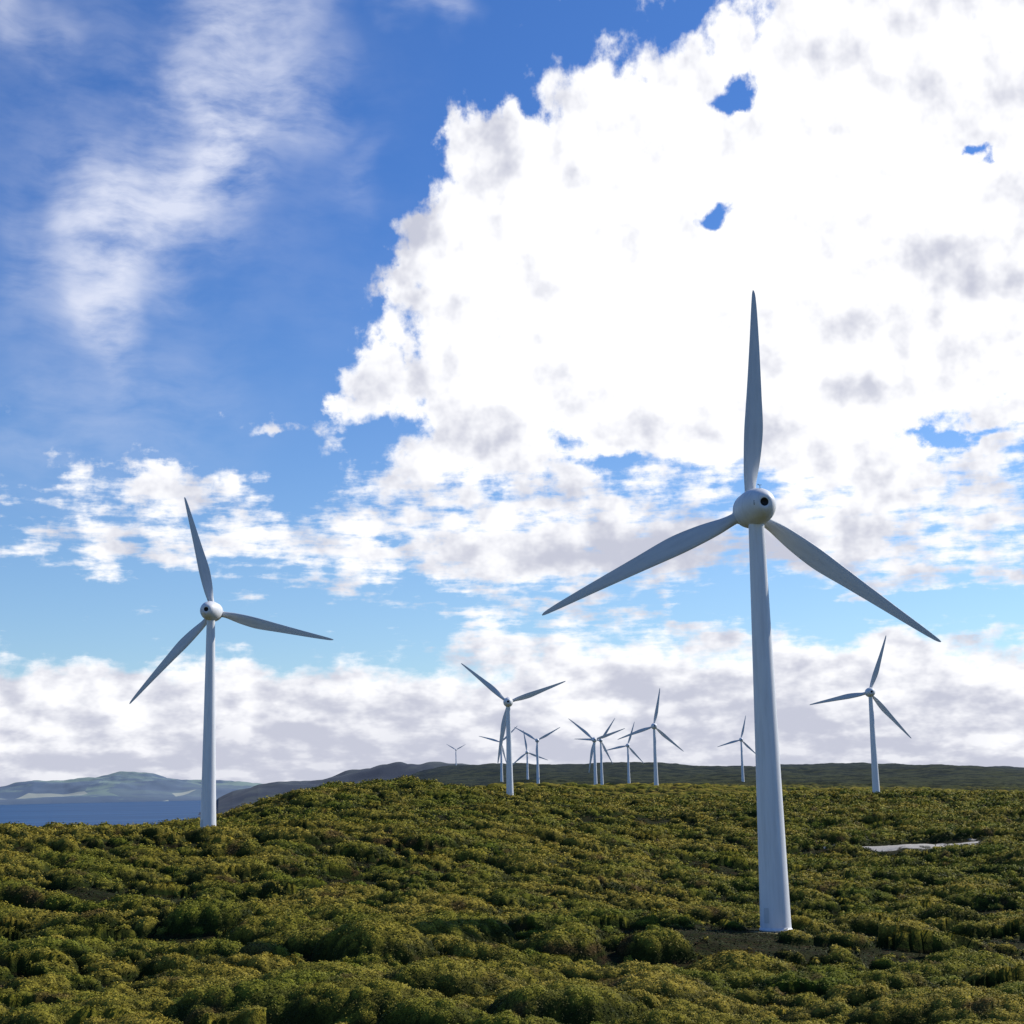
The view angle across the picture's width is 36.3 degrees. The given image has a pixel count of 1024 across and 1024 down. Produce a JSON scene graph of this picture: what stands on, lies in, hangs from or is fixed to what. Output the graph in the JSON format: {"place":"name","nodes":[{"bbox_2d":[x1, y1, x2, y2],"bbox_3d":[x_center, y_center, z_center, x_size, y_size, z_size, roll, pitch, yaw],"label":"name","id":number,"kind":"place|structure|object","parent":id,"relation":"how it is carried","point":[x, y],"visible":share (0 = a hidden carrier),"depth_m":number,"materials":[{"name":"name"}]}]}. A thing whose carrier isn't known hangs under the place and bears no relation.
{"place":"outdoors","nodes":[
{"label":"outdoors","id":0,"kind":"place"},
{"bbox_2d":[0,800,200,826],"bbox_3d":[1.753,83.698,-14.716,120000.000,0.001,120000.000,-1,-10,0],"label":"sea","id":1,"kind":"structure","parent":0,"point":[110,813],"depth_m":7724.16,"materials":[{"name":"liquid"}]},
{"bbox_2d":[0,771,260,804],"bbox_3d":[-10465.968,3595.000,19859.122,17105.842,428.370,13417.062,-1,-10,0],"label":"distant hills","id":2,"kind":"structure","parent":0,"point":[121,786],"depth_m":19817.28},
{"bbox_2d":[198,762,468,817],"bbox_3d":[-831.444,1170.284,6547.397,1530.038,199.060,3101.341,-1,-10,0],"label":"distant headland","id":3,"kind":"structure","parent":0,"point":[235,798],"depth_m":5584.74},
{"bbox_2d":[0,762,1023,1023],"bbox_3d":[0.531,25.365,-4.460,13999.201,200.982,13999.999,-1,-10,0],"label":"ground","id":4,"kind":"structure","parent":0,"point":[680,780],"depth_m":271.68,"materials":[{"name":"green plant"}]},
{"bbox_2d":[129,497,333,827],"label":"wind turbine","id":5,"kind":"object","parent":4,"relation":"on","point":[211,611],"visible":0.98,"depth_m":460.96,"materials":[{"name":"white paint"}]},
{"bbox_2d":[479,726,516,781],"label":"wind turbine","id":6,"kind":"object","parent":4,"relation":"on","point":[501,768],"visible":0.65,"depth_m":2469.84,"materials":[{"name":"white paint"}]},
{"bbox_2d":[461,663,564,794],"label":"wind turbine","id":7,"kind":"object","parent":4,"relation":"on","point":[506,719],"visible":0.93,"depth_m":932.93,"materials":[{"name":"white paint"}]},
{"bbox_2d":[512,734,546,778],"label":"wind turbine","id":8,"kind":"object","parent":4,"relation":"on","point":[526,754],"visible":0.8,"depth_m":2571.61,"materials":[{"name":"white paint"}]},
{"bbox_2d":[514,727,559,783],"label":"wind turbine","id":9,"kind":"object","parent":4,"relation":"on","point":[537,755],"visible":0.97,"depth_m":2144.62,"materials":[{"name":"white paint"}]},
{"bbox_2d":[578,718,614,784],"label":"wind turbine","id":10,"kind":"object","parent":4,"relation":"on","point":[601,761],"visible":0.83,"depth_m":2174.22,"materials":[{"name":"white paint"}]},
{"bbox_2d":[569,719,624,784],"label":"wind turbine","id":11,"kind":"object","parent":4,"relation":"on","point":[593,749],"visible":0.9,"depth_m":1731.63,"materials":[{"name":"white paint"}]},
{"bbox_2d":[608,724,643,782],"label":"wind turbine","id":12,"kind":"object","parent":4,"relation":"on","point":[627,745],"visible":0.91,"depth_m":2322.68,"materials":[{"name":"white paint"}]},
{"bbox_2d":[617,689,683,784],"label":"wind turbine","id":13,"kind":"object","parent":4,"relation":"on","point":[653,726],"visible":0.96,"depth_m":1487.28,"materials":[{"name":"white paint"}]},
{"bbox_2d":[718,716,754,781],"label":"wind turbine","id":14,"kind":"object","parent":4,"relation":"on","point":[742,765],"visible":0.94,"depth_m":2323.37,"materials":[{"name":"white paint"}]},
{"bbox_2d":[542,290,940,932],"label":"wind turbine","id":15,"kind":"object","parent":4,"relation":"on","point":[754,508],"visible":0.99,"depth_m":240.87,"materials":[{"name":"white paint"}]},
{"bbox_2d":[764,908,768,922],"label":"door","id":16,"kind":"structure","parent":15,"relation":"in","point":[766,910],"depth_m":231.26,"materials":[{"name":"white metal"}]},
{"bbox_2d":[810,636,911,792],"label":"wind turbine","id":17,"kind":"object","parent":4,"relation":"on","point":[869,692],"visible":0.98,"depth_m":947.97,"materials":[{"name":"white paint"}]},
{"bbox_2d":[0,0,1023,786],"label":"sky","id":18,"kind":"structure","parent":0,"point":[429,320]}
]}

